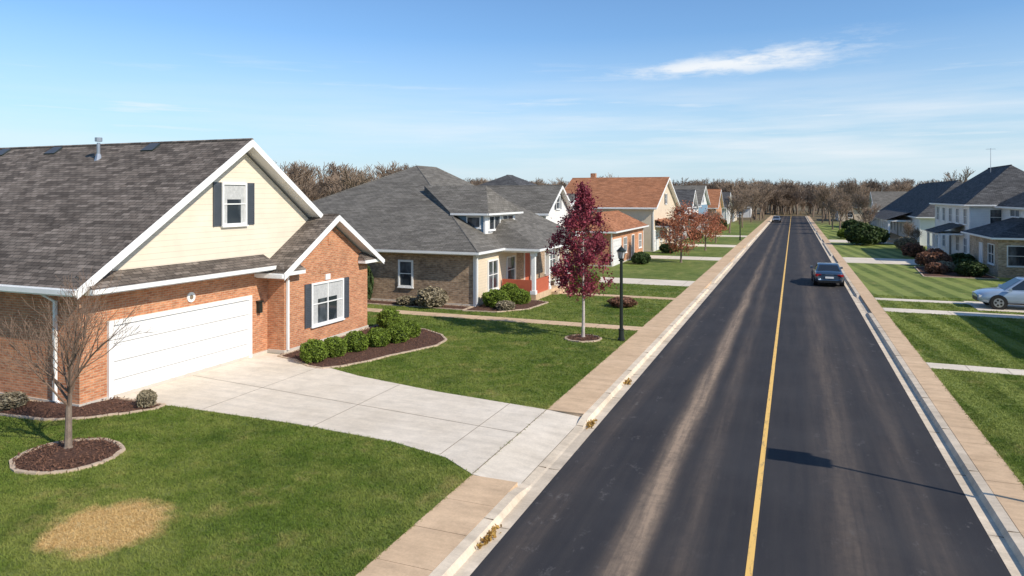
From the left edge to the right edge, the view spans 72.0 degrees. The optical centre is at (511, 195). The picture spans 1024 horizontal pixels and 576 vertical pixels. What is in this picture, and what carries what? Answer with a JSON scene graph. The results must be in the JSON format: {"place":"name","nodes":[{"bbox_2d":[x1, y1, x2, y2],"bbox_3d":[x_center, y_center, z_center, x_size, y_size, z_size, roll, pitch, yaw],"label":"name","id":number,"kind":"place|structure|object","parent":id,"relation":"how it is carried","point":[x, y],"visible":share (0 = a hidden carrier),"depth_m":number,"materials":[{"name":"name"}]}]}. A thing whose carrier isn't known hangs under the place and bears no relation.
{"place":"outdoors","nodes":[
{"label":"outdoors","id":0,"kind":"place"},
{"bbox_2d":[120,353,580,485],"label":"driveway","id":1,"kind":"structure","parent":0,"point":[472,435],"depth_m":19.68,"materials":[{"name":"concrete"}]},
{"bbox_2d":[367,308,641,330],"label":"path","id":2,"kind":"structure","parent":0,"point":[592,325],"depth_m":34.17,"materials":[{"name":"concrete"}]},
{"bbox_2d":[480,175,536,184],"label":"roof","id":3,"kind":"structure","parent":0,"point":[509,180],"depth_m":86.18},
{"bbox_2d":[0,202,1023,575],"bbox_3d":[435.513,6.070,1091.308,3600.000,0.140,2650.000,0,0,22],"label":"ground","id":4,"kind":"structure","parent":0,"point":[894,280],"depth_m":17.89,"materials":[{"name":"plant"}]},
{"bbox_2d":[9,436,125,474],"bbox_3d":[-10.222,5.929,16.248,2.325,0.142,2.244,0,0,22],"label":"tree mulch ring","id":5,"kind":"object","parent":4,"relation":"on","point":[55,457],"visible":0.98,"depth_m":16.05,"materials":[{"name":"wood"}]},
{"bbox_2d":[0,268,153,448],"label":"bare tree","id":6,"kind":"object","parent":5,"relation":"on","point":[69,389],"visible":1,"depth_m":16.46,"materials":[{"name":"brown plant"}]},
{"bbox_2d":[0,396,165,420],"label":"planting bed","id":7,"kind":"object","parent":4,"relation":"on","point":[42,410],"visible":0.74,"depth_m":19.60,"materials":[{"name":"soil"}]},
{"bbox_2d":[0,391,29,410],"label":"dry shrub","id":8,"kind":"object","parent":7,"relation":"on","point":[13,400],"visible":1,"depth_m":19.73,"materials":[{"name":"beige plant"}]},
{"bbox_2d":[136,389,157,407],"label":"dry shrub","id":9,"kind":"object","parent":7,"relation":"on","point":[146,398],"visible":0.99,"depth_m":19.81,"materials":[{"name":"beige plant"}]},
{"bbox_2d":[0,227,368,406],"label":"walls","id":10,"kind":"structure","parent":4,"relation":"on","point":[340,253],"depth_m":23.09,"materials":[{"name":"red brick"}]},
{"bbox_2d":[41,276,289,402],"bbox_3d":[-10.873,4.324,23.316,0.488,3.306,8.488,0,0,36],"label":"downspout","id":11,"kind":"object","parent":10,"relation":"attached to","point":[287,324],"visible":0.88,"depth_m":20.15,"materials":[{"name":"white paint"}]},
{"bbox_2d":[107,295,251,398],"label":"garage trim","id":12,"kind":"structure","parent":10,"relation":"attached to","point":[139,318],"depth_m":22.33,"materials":[{"name":"paint"}]},
{"bbox_2d":[113,300,247,394],"bbox_3d":[-10.767,4.900,23.408,0.046,2.160,5.600,0,0,22],"label":"garage door","id":13,"kind":"structure","parent":10,"relation":"in","point":[177,344],"depth_m":23.01,"materials":[{"name":"metal"}]},
{"bbox_2d":[0,138,376,289],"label":"roof","id":14,"kind":"structure","parent":10,"relation":"on","point":[74,211],"depth_m":24.15,"materials":[{"name":"grey"}]},
{"bbox_2d":[0,137,159,160],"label":"roof vents","id":15,"kind":"object","parent":14,"relation":"on","point":[149,147],"visible":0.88,"depth_m":27.16,"materials":[{"name":"metal"}]},
{"bbox_2d":[0,140,383,297],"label":"rake boards","id":16,"kind":"object","parent":14,"relation":"attached to","point":[262,160],"visible":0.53,"depth_m":26.31,"materials":[{"name":"white paint"}]},
{"bbox_2d":[111,153,307,270],"bbox_3d":[-9.881,0.490,25.746,0.001,4.420,12.700,0,0,22],"label":"siding","id":17,"kind":"object","parent":14,"relation":"attached to","point":[188,232],"visible":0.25,"depth_m":24.94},
{"bbox_2d":[83,259,379,295],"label":"fascia","id":18,"kind":"structure","parent":10,"relation":"attached to","point":[181,280],"depth_m":22.52,"materials":[{"name":"white paint"}]},
{"bbox_2d":[0,259,384,295],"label":"gutters","id":19,"kind":"object","parent":18,"relation":"attached to","point":[31,290],"visible":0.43,"depth_m":19.92,"materials":[{"name":"white paint"}]},
{"bbox_2d":[213,182,348,328],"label":"shutters","id":20,"kind":"object","parent":10,"relation":"attached to","point":[217,203],"visible":1,"depth_m":26.21,"materials":[{"name":"paint"}]},
{"bbox_2d":[220,182,344,328],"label":"window frames","id":21,"kind":"structure","parent":10,"relation":"attached to","point":[327,277],"depth_m":28.27,"materials":[{"name":"white paint"}]},
{"bbox_2d":[224,185,341,323],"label":"windows","id":22,"kind":"structure","parent":10,"relation":"attached to","point":[234,194],"depth_m":28.41,"materials":[{"name":"white glass"}]},
{"bbox_2d":[277,324,446,368],"bbox_3d":[-5.455,5.929,28.287,4.699,0.142,7.998,0,0,22],"label":"planting bed","id":23,"kind":"object","parent":4,"relation":"on","point":[426,338],"visible":0.48,"depth_m":26.85,"materials":[{"name":"soil"}]},
{"bbox_2d":[299,338,328,363],"bbox_3d":[-7.134,5.567,25.405,1.054,0.848,1.079,0,0,-8],"label":"boxwood shrub","id":24,"kind":"object","parent":23,"relation":"on","point":[313,350],"visible":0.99,"depth_m":25.12,"materials":[{"name":"green plant"}]},
{"bbox_2d":[324,336,347,357],"bbox_3d":[-6.598,5.618,26.212,0.970,0.787,0.993,0,0,-40],"label":"boxwood shrub","id":25,"kind":"object","parent":23,"relation":"on","point":[336,346],"visible":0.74,"depth_m":25.97,"materials":[{"name":"green plant"}]},
{"bbox_2d":[343,330,368,351],"bbox_3d":[-5.987,5.576,27.068,1.071,0.840,1.084,0,0,22],"label":"boxwood shrub","id":26,"kind":"object","parent":23,"relation":"on","point":[357,341],"visible":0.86,"depth_m":26.76,"materials":[{"name":"green plant"}]},
{"bbox_2d":[366,327,390,346],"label":"boxwood shrub","id":27,"kind":"object","parent":23,"relation":"on","point":[379,337],"visible":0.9,"depth_m":27.55,"materials":[{"name":"green plant"}]},
{"bbox_2d":[376,307,401,326],"bbox_3d":[-5.585,5.524,31.919,1.189,0.932,1.181,0,0,22],"label":"boxwood shrub","id":28,"kind":"object","parent":23,"relation":"on","point":[383,315],"visible":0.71,"depth_m":31.66,"materials":[{"name":"green plant"}]},
{"bbox_2d":[385,323,410,342],"bbox_3d":[-4.665,5.585,28.664,1.074,0.855,1.075,0,0,22],"label":"boxwood shrub","id":29,"kind":"object","parent":23,"relation":"on","point":[399,332],"visible":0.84,"depth_m":28.37,"materials":[{"name":"green plant"}]},
{"bbox_2d":[402,319,420,337],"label":"boxwood shrub","id":30,"kind":"object","parent":23,"relation":"on","point":[414,327],"visible":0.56,"depth_m":29.51,"materials":[{"name":"green plant"}]},
{"bbox_2d":[367,299,471,309],"bbox_3d":[-6.038,5.930,38.963,8.000,0.140,1.200,0,0,22],"label":"planting bed","id":31,"kind":"object","parent":4,"relation":"on","point":[394,303],"visible":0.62,"depth_m":38.32,"materials":[{"name":"soil"}]},
{"bbox_2d":[367,265,373,299],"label":"evergreen shrub","id":32,"kind":"object","parent":31,"relation":"on","point":[370,281],"visible":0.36,"depth_m":39.69,"materials":[{"name":"green plant"}]},
{"bbox_2d":[396,295,415,305],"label":"dry shrub","id":33,"kind":"object","parent":31,"relation":"on","point":[408,300],"visible":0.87,"depth_m":38.31,"materials":[{"name":"beige plant"}]},
{"bbox_2d":[415,286,448,307],"bbox_3d":[-4.281,5.419,37.993,1.844,1.126,1.900,0,0,22],"label":"dry shrub","id":34,"kind":"object","parent":31,"relation":"on","point":[430,297],"visible":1,"depth_m":37.51,"materials":[{"name":"beige plant"}]},
{"bbox_2d":[367,246,570,306],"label":"walls","id":35,"kind":"structure","parent":4,"relation":"on","point":[453,277],"depth_m":39.22,"materials":[{"name":"beige brick"}]},
{"bbox_2d":[312,165,578,251],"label":"roof","id":36,"kind":"structure","parent":35,"relation":"on","point":[412,208],"depth_m":43.53,"materials":[{"name":"grey"}]},
{"bbox_2d":[457,214,514,233],"bbox_3d":[-1.753,1.875,44.306,2.300,1.650,4.800,0,0,22],"label":"dormer","id":37,"kind":"object","parent":36,"relation":"on","point":[484,225],"visible":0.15,"depth_m":41.83,"materials":[{"name":"white"}]},
{"bbox_2d":[397,214,554,291],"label":"window frames","id":38,"kind":"structure","parent":35,"relation":"attached to","point":[411,273],"depth_m":40.75,"materials":[{"name":"white paint"}]},
{"bbox_2d":[400,215,554,288],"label":"windows","id":39,"kind":"structure","parent":35,"relation":"attached to","point":[405,267],"depth_m":40.49,"materials":[{"name":"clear glass"}]},
{"bbox_2d":[375,212,579,255],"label":"fascia","id":40,"kind":"structure","parent":35,"relation":"on","point":[456,253],"depth_m":39.56,"materials":[{"name":"white paint"}]},
{"bbox_2d":[462,299,548,312],"bbox_3d":[-0.179,5.927,38.402,3.299,0.146,4.899,0,0,22],"label":"planting bed","id":41,"kind":"object","parent":4,"relation":"on","point":[533,303],"visible":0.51,"depth_m":37.62,"materials":[{"name":"soil"}]},
{"bbox_2d":[481,289,510,307],"bbox_3d":[-0.855,5.499,38.027,1.581,0.982,1.619,0,0,-8],"label":"boxwood shrub","id":42,"kind":"object","parent":41,"relation":"on","point":[491,298],"visible":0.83,"depth_m":37.58,"materials":[{"name":"green plant"}]},
{"bbox_2d":[495,300,515,310],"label":"dry shrub","id":43,"kind":"object","parent":41,"relation":"on","point":[504,305],"visible":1,"depth_m":36.66,"materials":[{"name":"beige plant"}]},
{"bbox_2d":[507,288,530,304],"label":"boxwood shrub","id":44,"kind":"object","parent":41,"relation":"on","point":[519,296],"visible":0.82,"depth_m":38.54,"materials":[{"name":"green plant"}]},
{"bbox_2d":[500,247,569,299],"bbox_3d":[1.748,4.570,43.770,2.600,2.860,6.620,0,0,22],"label":"porch","id":45,"kind":"object","parent":4,"relation":"on","point":[539,288],"visible":0.56,"depth_m":41.10,"materials":[{"name":"concrete"}]},
{"bbox_2d":[545,174,616,336],"bbox_3d":[2.922,2.550,29.791,3.070,6.901,3.438,0,0,22],"label":"plum tree","id":46,"kind":"object","parent":4,"relation":"on","point":[584,202],"visible":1,"depth_m":29.34,"materials":[{"name":"red plant"}]},
{"bbox_2d":[564,333,601,342],"bbox_3d":[2.974,5.928,29.585,1.560,0.143,1.537,0,0,22],"label":"tree mulch ring","id":47,"kind":"object","parent":4,"relation":"on","point":[587,338],"visible":0.97,"depth_m":29.38,"materials":[{"name":"soil"}]},
{"bbox_2d":[428,219,771,575],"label":"kerb","id":48,"kind":"structure","parent":4,"relation":"on","point":[466,556],"depth_m":16.00,"materials":[{"name":"concrete"}]},
{"bbox_2d":[477,524,501,548],"bbox_3d":[-0.417,6.077,12.598,0.301,0.128,0.952,0,0,22],"label":"leaf pile","id":49,"kind":"object","parent":48,"relation":"on","point":[491,533],"visible":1,"depth_m":12.58,"materials":[{"name":"yellow plant"}]},
{"bbox_2d":[570,210,648,266],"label":"brick cottage","id":50,"kind":"structure","parent":4,"relation":"on","point":[625,231],"depth_m":64.28,"materials":[{"name":"brick"}]},
{"bbox_2d":[273,160,962,221],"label":"distant trees","id":51,"kind":"object","parent":4,"relation":"on","point":[789,196],"visible":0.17,"depth_m":178.47,"materials":[{"name":"brown plant"}]},
{"bbox_2d":[616,245,625,341],"bbox_3d":[4.526,4.025,29.202,0.386,3.950,0.386,0,0,22],"label":"street lamp","id":52,"kind":"object","parent":4,"relation":"on","point":[621,250],"visible":1,"depth_m":29.14,"materials":[{"name":"metal"}]},
{"bbox_2d":[606,296,637,306],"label":"rusty shrub","id":53,"kind":"object","parent":4,"relation":"on","point":[627,301],"visible":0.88,"depth_m":37.81,"materials":[{"name":"brown plant"}]},
{"bbox_2d":[631,251,650,263],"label":"evergreen shrub","id":54,"kind":"object","parent":4,"relation":"on","point":[641,257],"visible":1,"depth_m":61.70,"materials":[{"name":"green plant"}]},
{"bbox_2d":[657,200,706,262],"bbox_3d":[15.250,3.107,63.775,4.541,5.785,4.808,0,0,22],"label":"autumn tree","id":55,"kind":"object","parent":4,"relation":"on","point":[679,230],"visible":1,"depth_m":63.24,"materials":[{"name":"red plant"}]},
{"bbox_2d":[677,208,697,239],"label":"walls","id":56,"kind":"structure","parent":4,"relation":"on","point":[687,213],"depth_m":100.29,"materials":[{"name":"white"}]},
{"bbox_2d":[675,189,699,207],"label":"roof","id":57,"kind":"structure","parent":56,"relation":"on","point":[687,195],"depth_m":102.25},
{"bbox_2d":[688,207,724,250],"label":"autumn tree","id":58,"kind":"object","parent":4,"relation":"on","point":[706,228],"visible":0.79,"depth_m":77.34,"materials":[{"name":"brown plant"}]},
{"bbox_2d":[707,189,723,225],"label":"brick cottage","id":59,"kind":"structure","parent":4,"relation":"on","point":[716,199],"depth_m":135.73,"materials":[{"name":"brick"}]},
{"bbox_2d":[708,212,728,242],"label":"autumn tree","id":60,"kind":"object","parent":4,"relation":"on","point":[721,225],"visible":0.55,"depth_m":89.52,"materials":[{"name":"brown plant"}]},
{"bbox_2d":[724,196,746,232],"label":"bare tree","id":61,"kind":"object","parent":4,"relation":"on","point":[739,204],"visible":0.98,"depth_m":113.27,"materials":[{"name":"plant"}]},
{"bbox_2d":[735,191,750,227],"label":"bare tree","id":62,"kind":"object","parent":4,"relation":"on","point":[747,198],"visible":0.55,"depth_m":133.19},
{"bbox_2d":[745,188,765,221],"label":"bare tree","id":63,"kind":"object","parent":4,"relation":"on","point":[757,195],"visible":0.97,"depth_m":160.57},
{"bbox_2d":[811,182,837,224],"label":"bare tree","id":64,"kind":"object","parent":4,"relation":"on","point":[826,191],"visible":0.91,"depth_m":145.59,"materials":[{"name":"plant"}]},
{"bbox_2d":[823,194,844,229],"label":"bare tree","id":65,"kind":"object","parent":4,"relation":"on","point":[832,202],"visible":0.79,"depth_m":125.66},
{"bbox_2d":[830,199,852,229],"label":"bare tree","id":66,"kind":"object","parent":4,"relation":"on","point":[846,204],"visible":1,"depth_m":111.19,"materials":[{"name":"plant"}]},
{"bbox_2d":[838,177,860,219],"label":"bare tree","id":67,"kind":"object","parent":4,"relation":"on","point":[849,189],"visible":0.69,"depth_m":148.84,"materials":[{"name":"plant"}]},
{"bbox_2d":[850,191,873,222],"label":"bare tree","id":68,"kind":"object","parent":4,"relation":"on","point":[858,204],"visible":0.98,"depth_m":123.26,"materials":[{"name":"plant"}]},
{"bbox_2d":[843,222,881,244],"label":"evergreen shrub","id":69,"kind":"object","parent":4,"relation":"on","point":[862,233],"visible":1,"depth_m":85.00,"materials":[{"name":"green plant"}]},
{"bbox_2d":[856,203,880,224],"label":"bare tree","id":70,"kind":"object","parent":4,"relation":"on","point":[870,213],"visible":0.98,"depth_m":100.44,"materials":[{"name":"plant"}]},
{"bbox_2d":[870,209,910,242],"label":"porch","id":71,"kind":"object","parent":4,"relation":"on","point":[888,216],"visible":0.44,"depth_m":96.54,"materials":[{"name":"concrete"}]},
{"bbox_2d":[894,236,919,248],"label":"dry shrub","id":72,"kind":"object","parent":4,"relation":"on","point":[899,242],"visible":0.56,"depth_m":78.77,"materials":[{"name":"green plant"}]},
{"bbox_2d":[901,242,924,256],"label":"rusty shrub","id":73,"kind":"object","parent":4,"relation":"on","point":[910,249],"visible":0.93,"depth_m":68.82,"materials":[{"name":"brown plant"}]},
{"bbox_2d":[805,216,1023,575],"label":"kerb","id":74,"kind":"structure","parent":4,"relation":"on","point":[1004,534],"depth_m":16.30,"materials":[{"name":"concrete"}]},
{"bbox_2d":[925,223,962,254],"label":"porch","id":75,"kind":"object","parent":4,"relation":"on","point":[939,231],"visible":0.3,"depth_m":66.44,"materials":[{"name":"white paint"}]},
{"bbox_2d":[914,266,998,279],"bbox_3d":[34.448,5.930,55.698,4.800,0.140,9.097,0,0,22],"label":"planting bed","id":76,"kind":"object","parent":4,"relation":"on","point":[921,271],"visible":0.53,"depth_m":52.80,"materials":[{"name":"soil"}]},
{"bbox_2d":[924,262,948,273],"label":"rusty shrub","id":77,"kind":"object","parent":76,"relation":"on","point":[936,267],"visible":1,"depth_m":53.83,"materials":[{"name":"brown plant"}]},
{"bbox_2d":[923,252,952,263],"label":"rusty shrub","id":78,"kind":"object","parent":76,"relation":"on","point":[934,257],"visible":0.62,"depth_m":57.24,"materials":[{"name":"brown plant"}]},
{"bbox_2d":[954,260,988,276],"bbox_3d":[34.229,5.375,52.548,2.174,1.185,2.222,0,0,-23],"label":"evergreen shrub","id":79,"kind":"object","parent":76,"relation":"on","point":[971,268],"visible":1,"depth_m":51.95,"materials":[{"name":"green plant"}]},
{"bbox_2d":[942,166,975,182],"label":"bare tree","id":80,"kind":"object","parent":4,"relation":"on","point":[967,174],"visible":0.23,"depth_m":119.52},
{"bbox_2d":[936,205,1023,277],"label":"walls","id":81,"kind":"structure","parent":4,"relation":"on","point":[979,216],"depth_m":59.38,"materials":[{"name":"white"}]},
{"bbox_2d":[929,203,1023,239],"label":"fascia","id":82,"kind":"structure","parent":81,"relation":"on","point":[1001,207],"depth_m":58.56,"materials":[{"name":"white paint"}]},
{"bbox_2d":[931,165,1023,237],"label":"roof","id":83,"kind":"structure","parent":81,"relation":"on","point":[1002,186],"depth_m":61.72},
{"bbox_2d":[936,206,1023,267],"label":"window frames","id":84,"kind":"structure","parent":81,"relation":"attached to","point":[965,245],"depth_m":62.46,"materials":[{"name":"white paint"}]},
{"bbox_2d":[937,207,1023,265],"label":"windows","id":85,"kind":"structure","parent":81,"relation":"attached to","point":[1013,254],"depth_m":53.91,"materials":[{"name":"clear glass"}]},
{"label":"walls","id":86,"kind":"object","parent":4,"relation":"on","visible":0},
{"bbox_2d":[870,191,907,210],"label":"roof","id":87,"kind":"structure","parent":86,"relation":"on","point":[882,199],"depth_m":130.99,"materials":[{"name":"grey"}]},
{"bbox_2d":[0,0,1023,188],"label":"sky","id":88,"kind":"structure","parent":0,"point":[814,91],"materials":[{"name":"blue"}]},
{"bbox_2d":[541,213,568,227],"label":"walls","id":89,"kind":"structure","parent":0,"point":[555,218],"depth_m":60.89,"materials":[{"name":"white"}]},
{"bbox_2d":[486,185,562,213],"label":"roof","id":90,"kind":"structure","parent":89,"relation":"on","point":[538,199],"depth_m":60.65,"materials":[{"name":"grey"}]},
{"bbox_2d":[549,186,573,215],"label":"rake boards","id":91,"kind":"object","parent":90,"relation":"attached to","point":[564,196],"visible":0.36,"depth_m":62.17,"materials":[{"name":"white paint"}]},
{"bbox_2d":[356,215,773,575],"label":"sidewalk","id":92,"kind":"structure","parent":0,"point":[430,542],"depth_m":14.19,"materials":[{"name":"concrete"}]},
{"bbox_2d":[560,292,674,299],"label":"path","id":93,"kind":"structure","parent":0,"point":[645,297],"depth_m":41.98,"materials":[{"name":"concrete"}]},
{"bbox_2d":[592,206,675,251],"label":"walls","id":94,"kind":"structure","parent":0,"point":[645,216],"depth_m":76.40,"materials":[{"name":"beige"}]},
{"bbox_2d":[565,177,668,207],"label":"roof","id":95,"kind":"structure","parent":94,"relation":"on","point":[640,192],"depth_m":81.17,"materials":[{"name":"orange"}]},
{"bbox_2d":[564,177,679,209],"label":"rake boards","id":96,"kind":"object","parent":95,"relation":"attached to","point":[672,190],"visible":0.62,"depth_m":84.87,"materials":[{"name":"white paint"}]},
{"bbox_2d":[658,185,675,207],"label":"gable wall","id":97,"kind":"structure","parent":94,"relation":"on","point":[670,202],"depth_m":84.40,"materials":[{"name":"beige"}]},
{"bbox_2d":[599,277,694,285],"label":"driveway","id":98,"kind":"structure","parent":0,"point":[654,282],"depth_m":49.34,"materials":[{"name":"concrete"}]},
{"bbox_2d":[650,255,721,260],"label":"driveway","id":99,"kind":"structure","parent":0,"point":[685,257],"depth_m":68.57,"materials":[{"name":"concrete"}]},
{"bbox_2d":[699,204,706,213],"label":"walls","id":100,"kind":"structure","parent":0,"point":[702,209],"depth_m":122.39,"materials":[{"name":"blue"}]},
{"bbox_2d":[673,185,705,204],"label":"roof","id":101,"kind":"structure","parent":100,"relation":"on","point":[700,189],"depth_m":121.40,"materials":[{"name":"grey"}]},
{"bbox_2d":[470,216,1010,575],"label":"road","id":102,"kind":"structure","parent":0,"point":[656,474],"depth_m":16.01,"materials":[{"name":"asphalt"}]},
{"bbox_2d":[745,219,790,575],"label":"road centre line","id":103,"kind":"object","parent":102,"relation":"on","point":[751,550],"visible":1,"depth_m":16.05,"materials":[{"name":"yellow paint"}]},
{"bbox_2d":[810,262,843,285],"bbox_3d":[22.129,5.420,49.516,2.120,1.505,4.842,0,0,21],"label":"parked car","id":104,"kind":"object","parent":102,"relation":"on","point":[826,272],"visible":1,"depth_m":47.61,"materials":[{"name":"blue paint"}]},
{"bbox_2d":[842,257,916,264],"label":"driveway","id":105,"kind":"structure","parent":0,"point":[880,261],"depth_m":65.39,"materials":[{"name":"concrete"}]},
{"bbox_2d":[883,216,934,245],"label":"walls","id":106,"kind":"structure","parent":0,"point":[927,224],"depth_m":83.92,"materials":[{"name":"white"}]},
{"bbox_2d":[807,216,1023,537],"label":"sidewalk","id":107,"kind":"structure","parent":0,"point":[1002,482],"depth_m":18.97,"materials":[{"name":"concrete"}]},
{"bbox_2d":[880,180,962,216],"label":"roof","id":108,"kind":"structure","parent":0,"point":[917,200],"depth_m":94.07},
{"bbox_2d":[875,298,967,303],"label":"path","id":109,"kind":"structure","parent":0,"point":[930,301],"depth_m":40.38,"materials":[{"name":"concrete"}]},
{"bbox_2d":[883,308,1023,318],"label":"driveway","id":110,"kind":"structure","parent":0,"point":[956,313],"depth_m":35.91,"materials":[{"name":"concrete"}]},
{"bbox_2d":[926,362,1023,375],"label":"path","id":111,"kind":"structure","parent":0,"point":[979,368],"depth_m":24.47,"materials":[{"name":"concrete"}]},
{"bbox_2d":[964,301,1023,312],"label":"driveway","id":112,"kind":"structure","parent":0,"point":[987,307],"depth_m":37.84,"materials":[{"name":"concrete"}]},
{"bbox_2d":[972,277,1023,309],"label":"parked car","id":113,"kind":"object","parent":112,"relation":"on","point":[1003,296],"visible":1,"depth_m":37.13,"materials":[{"name":"silver metal"}]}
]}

